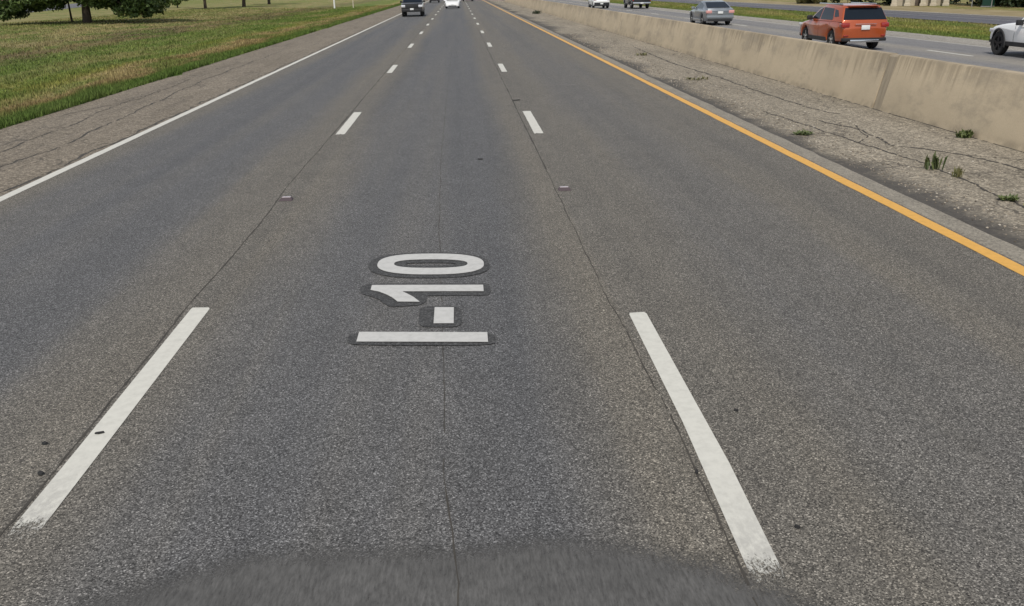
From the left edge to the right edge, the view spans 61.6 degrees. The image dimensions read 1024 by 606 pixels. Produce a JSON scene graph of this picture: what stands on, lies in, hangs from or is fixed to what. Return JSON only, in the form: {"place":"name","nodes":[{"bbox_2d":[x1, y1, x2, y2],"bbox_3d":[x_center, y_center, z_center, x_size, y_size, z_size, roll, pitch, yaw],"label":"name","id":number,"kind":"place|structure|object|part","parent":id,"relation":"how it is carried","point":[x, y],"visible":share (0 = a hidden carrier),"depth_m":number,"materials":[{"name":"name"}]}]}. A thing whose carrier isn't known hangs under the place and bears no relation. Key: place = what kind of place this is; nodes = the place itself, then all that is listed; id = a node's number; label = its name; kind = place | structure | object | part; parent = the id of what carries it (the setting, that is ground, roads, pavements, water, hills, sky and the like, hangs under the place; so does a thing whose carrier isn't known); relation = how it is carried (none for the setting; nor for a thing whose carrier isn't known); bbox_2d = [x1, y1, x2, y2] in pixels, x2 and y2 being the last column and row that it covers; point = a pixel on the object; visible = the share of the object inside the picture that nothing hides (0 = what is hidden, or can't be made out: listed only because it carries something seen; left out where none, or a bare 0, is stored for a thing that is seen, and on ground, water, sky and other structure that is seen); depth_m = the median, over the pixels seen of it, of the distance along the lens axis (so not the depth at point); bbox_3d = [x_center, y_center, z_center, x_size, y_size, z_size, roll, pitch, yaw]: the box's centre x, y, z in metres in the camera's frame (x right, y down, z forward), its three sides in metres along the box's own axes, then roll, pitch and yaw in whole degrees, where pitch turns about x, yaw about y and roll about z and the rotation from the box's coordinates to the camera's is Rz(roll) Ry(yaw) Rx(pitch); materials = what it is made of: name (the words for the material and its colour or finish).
{"place":"outdoors","nodes":[
{"label":"outdoors","id":0,"kind":"place"},
{"bbox_2d":[32,3,80,11],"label":"side road","id":1,"kind":"structure","parent":0,"point":[73,5],"depth_m":195.72,"materials":[{"name":"grey asphalt"}]},
{"bbox_2d":[0,5,389,116],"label":"verge grass","id":2,"kind":"structure","parent":0,"point":[273,26],"depth_m":50.28,"materials":[{"name":"green plant"}]},
{"bbox_2d":[0,0,428,195],"bbox_3d":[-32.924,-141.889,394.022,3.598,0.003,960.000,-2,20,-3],"label":"shoulder","id":3,"kind":"object","parent":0,"point":[32,150],"visible":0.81,"depth_m":19.82},
{"bbox_2d":[400,0,424,16],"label":"black pickup","id":4,"kind":"object","parent":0,"point":[412,6],"visible":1,"depth_m":80.91,"materials":[{"name":"paint"}]},
{"bbox_2d":[0,0,1023,605],"bbox_3d":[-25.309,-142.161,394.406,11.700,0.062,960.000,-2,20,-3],"label":"road","id":5,"kind":"structure","parent":0,"point":[404,346],"depth_m":6.22,"materials":[{"name":"grey asphalt"}]},
{"bbox_2d":[279,196,292,200],"bbox_3d":[-2.892,-1.339,11.003,0.170,0.035,0.149,-2,20,-3],"label":"road marker","id":6,"kind":"object","parent":5,"relation":"on","point":[286,198],"visible":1,"depth_m":10.98,"materials":[{"name":"white plastic"}]},
{"bbox_2d":[444,0,460,7],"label":"white sedan","id":7,"kind":"object","parent":5,"relation":"on","point":[449,3],"visible":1,"depth_m":110.62,"materials":[{"name":"paint"}]},
{"bbox_2d":[0,0,1023,108],"bbox_3d":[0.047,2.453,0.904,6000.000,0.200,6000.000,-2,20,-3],"label":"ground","id":8,"kind":"structure","parent":0,"point":[189,5],"depth_m":81.85,"materials":[{"name":"green plant"}]},
{"bbox_2d":[68,1,72,21],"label":"young tree","id":9,"kind":"object","parent":8,"relation":"on","point":[71,18],"visible":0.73,"depth_m":85.30,"materials":[{"name":"grey plant"}]},
{"bbox_2d":[0,0,169,22],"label":"oak tree","id":10,"kind":"object","parent":8,"relation":"on","point":[10,9],"visible":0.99,"depth_m":79.67,"materials":[{"name":"green plant"}]},
{"bbox_2d":[164,0,187,7],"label":"leafy bush","id":11,"kind":"object","parent":8,"relation":"on","point":[175,2],"visible":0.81,"depth_m":154.43,"materials":[{"name":"green plant"}]},
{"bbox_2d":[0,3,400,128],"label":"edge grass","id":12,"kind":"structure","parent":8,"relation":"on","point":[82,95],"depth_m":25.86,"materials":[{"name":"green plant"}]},
{"bbox_2d":[830,0,867,2],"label":"hedge tree","id":13,"kind":"object","parent":8,"relation":"on","point":[835,1],"visible":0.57,"depth_m":95.76,"materials":[{"name":"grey plant"}]},
{"bbox_2d":[868,0,891,3],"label":"hedge tree","id":14,"kind":"object","parent":8,"relation":"on","point":[886,2],"visible":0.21,"depth_m":91.15,"materials":[{"name":"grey plant"}]},
{"bbox_2d":[891,0,949,5],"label":"cream building","id":15,"kind":"structure","parent":8,"relation":"on","point":[919,2],"depth_m":84.11,"materials":[{"name":"paint"}]},
{"bbox_2d":[915,0,920,5],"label":"door","id":16,"kind":"structure","parent":15,"relation":"in","point":[917,2],"depth_m":84.77,"materials":[{"name":"brown"}]},
{"bbox_2d":[949,0,960,3],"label":"hedge tree","id":17,"kind":"object","parent":8,"relation":"on","point":[953,1],"visible":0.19,"depth_m":87.88,"materials":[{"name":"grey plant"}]},
{"bbox_2d":[966,0,1011,5],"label":"hedge tree","id":18,"kind":"object","parent":8,"relation":"on","point":[975,3],"visible":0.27,"depth_m":82.80,"materials":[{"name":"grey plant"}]},
{"bbox_2d":[977,0,1022,5],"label":"hedge tree","id":19,"kind":"object","parent":8,"relation":"on","point":[980,1],"visible":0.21,"depth_m":78.71,"materials":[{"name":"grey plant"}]},
{"bbox_2d":[999,0,1023,6],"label":"hedge tree","id":20,"kind":"object","parent":8,"relation":"on","point":[1019,3],"visible":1,"depth_m":75.37,"materials":[{"name":"green plant"}]},
{"bbox_2d":[558,186,570,190],"bbox_3d":[0.686,-1.504,11.265,0.170,0.035,0.149,-2,20,-3],"label":"road marker","id":21,"kind":"object","parent":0,"point":[563,188],"visible":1,"depth_m":11.24,"materials":[{"name":"white plastic"}]},
{"bbox_2d":[588,0,609,7],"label":"white suv","id":22,"kind":"object","parent":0,"point":[602,3],"visible":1,"depth_m":96.13,"materials":[{"name":"paint"}]},
{"bbox_2d":[685,76,707,79],"bbox_3d":[5.117,-6.307,24.050,0.775,0.109,0.569,-2,20,-3],"label":"weed tuft","id":23,"kind":"object","parent":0,"point":[689,78],"visible":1,"depth_m":24.02,"materials":[{"name":"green plant"}]},
{"bbox_2d":[689,0,733,24],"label":"grey sedan","id":24,"kind":"object","parent":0,"point":[714,11],"visible":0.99,"depth_m":53.72,"materials":[{"name":"silver metal"}]},
{"bbox_3d":[12.870,-18.749,53.980,1.457,0.305,0.900,-2,20,-2],"label":"rear window","id":25,"kind":"part","parent":24,"relation":"part of","materials":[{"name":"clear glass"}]},
{"bbox_2d":[486,0,1023,249],"bbox_3d":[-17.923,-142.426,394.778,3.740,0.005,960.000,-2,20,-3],"label":"shoulder","id":26,"kind":"object","parent":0,"point":[1007,162],"visible":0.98,"depth_m":15.10},
{"bbox_2d":[504,0,563,16],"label":"barrier segment","id":27,"kind":"object","parent":26,"relation":"on","point":[551,8],"visible":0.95,"depth_m":89.80,"materials":[{"name":"beige concrete"}]},
{"bbox_2d":[560,4,623,33],"bbox_3d":[5.253,-20.131,60.158,0.692,1.139,28.030,-2,20,-3],"label":"barrier segment","id":28,"kind":"object","parent":26,"relation":"on","point":[605,20],"visible":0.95,"depth_m":55.89,"materials":[{"name":"beige concrete"}]},
{"bbox_2d":[617,13,897,107],"bbox_3d":[7.006,-9.974,32.512,0.691,1.134,31.000,-2,20,-3],"label":"barrier segment","id":29,"kind":"object","parent":26,"relation":"on","point":[851,74],"visible":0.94,"depth_m":23.71,"materials":[{"name":"beige concrete"}]},
{"bbox_2d":[873,54,1023,151],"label":"barrier segment","id":30,"kind":"object","parent":26,"relation":"on","point":[985,103],"visible":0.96,"depth_m":15.22,"materials":[{"name":"beige concrete"}]},
{"bbox_2d":[952,166,964,176],"bbox_3d":[6.071,-1.790,11.671,0.149,0.159,0.143,17,27,41],"label":"weed tuft","id":31,"kind":"object","parent":26,"relation":"on","point":[958,172],"visible":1,"depth_m":11.68,"materials":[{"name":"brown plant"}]},
{"bbox_2d":[544,0,1023,71],"bbox_3d":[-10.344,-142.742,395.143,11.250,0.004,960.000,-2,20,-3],"label":"opposite road","id":32,"kind":"structure","parent":0,"point":[1012,60],"depth_m":34.61,"materials":[{"name":"grey asphalt"}]},
{"bbox_2d":[623,0,650,8],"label":"black pickup","id":33,"kind":"object","parent":32,"relation":"on","point":[632,3],"visible":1,"depth_m":93.14,"materials":[{"name":"paint"}]},
{"bbox_2d":[563,33,1023,241],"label":"gravel","id":34,"kind":"structure","parent":0,"point":[809,125],"depth_m":15.43,"materials":[{"name":"grey gravel"}]},
{"bbox_2d":[573,0,1023,50],"bbox_3d":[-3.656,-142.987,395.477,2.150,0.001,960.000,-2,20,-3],"label":"shoulder","id":35,"kind":"object","parent":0,"point":[974,42],"depth_m":40.84},
{"bbox_2d":[610,0,997,40],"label":"strip grass","id":36,"kind":"structure","parent":0,"point":[958,32],"depth_m":52.45,"materials":[{"name":"green plant"}]},
{"bbox_2d":[793,129,814,134],"bbox_3d":[5.153,-3.022,15.197,0.406,0.066,0.394,17,27,41],"label":"weed tuft","id":37,"kind":"object","parent":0,"point":[797,132],"visible":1,"depth_m":15.14,"materials":[{"name":"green plant"}]},
{"bbox_2d":[651,0,1022,24],"bbox_3d":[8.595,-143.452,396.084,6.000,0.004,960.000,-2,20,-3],"label":"frontage road","id":38,"kind":"structure","parent":0,"point":[963,18],"depth_m":63.21,"materials":[{"name":"grey asphalt"}]},
{"bbox_2d":[799,2,888,47],"bbox_3d":[13.179,-11.158,34.440,2.225,1.675,4.745,-2,20,-2],"label":"orange suv","id":39,"kind":"object","parent":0,"point":[844,23],"visible":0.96,"depth_m":32.40,"materials":[{"name":"paint"}]},
{"bbox_3d":[12.345,-11.703,34.616,0.145,0.439,0.830,-2,20,-2],"label":"side window","id":40,"kind":"part","parent":39,"relation":"part of","materials":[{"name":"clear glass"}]},
{"bbox_3d":[12.391,-11.326,33.589,0.145,0.439,1.240,-2,20,-2],"label":"side window","id":41,"kind":"part","parent":39,"relation":"part of","materials":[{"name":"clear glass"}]},
{"bbox_3d":[13.258,-10.892,32.326,1.653,0.419,0.275,-2,20,-2],"label":"rear window","id":42,"kind":"part","parent":39,"relation":"part of","materials":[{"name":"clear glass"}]},
{"bbox_2d":[701,0,1023,17],"bbox_3d":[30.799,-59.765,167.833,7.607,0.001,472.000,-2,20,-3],"label":"dirt strip","id":43,"kind":"object","parent":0,"point":[978,11],"visible":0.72,"depth_m":72.98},
{"bbox_2d":[796,0,826,3],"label":"shrub","id":44,"kind":"object","parent":43,"relation":"on","point":[811,1],"visible":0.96,"depth_m":99.78,"materials":[{"name":"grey plant"}]},
{"bbox_2d":[924,151,947,169],"bbox_3d":[5.998,-2.032,12.179,0.335,0.264,0.188,-2,20,-3],"label":"weed tuft","id":45,"kind":"object","parent":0,"point":[935,164],"visible":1,"depth_m":12.18,"materials":[{"name":"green plant"}]},
{"bbox_2d":[954,129,975,137],"bbox_3d":[7.681,-2.883,14.562,0.306,0.153,0.287,-14,24,-30],"label":"weed tuft","id":46,"kind":"object","parent":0,"point":[962,133],"visible":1,"depth_m":14.54,"materials":[{"name":"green plant"}]},
{"bbox_2d":[981,0,994,6],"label":"utility cabinet","id":47,"kind":"object","parent":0,"point":[986,3],"visible":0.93,"depth_m":77.21,"materials":[{"name":"metal"}]},
{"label":"door","id":48,"kind":"part","parent":47,"relation":"part of","materials":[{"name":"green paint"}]},
{"bbox_2d":[989,18,1023,54],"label":"white suv","id":49,"kind":"object","parent":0,"point":[1003,38],"visible":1,"depth_m":28.94,"materials":[{"name":"paint"}]},
{"bbox_2d":[997,193,1019,201],"bbox_3d":[6.030,-1.279,10.407,0.249,0.076,0.270,-2,20,-3],"label":"weed tuft","id":50,"kind":"object","parent":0,"point":[1012,198],"visible":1,"depth_m":10.41,"materials":[{"name":"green plant"}]}
]}

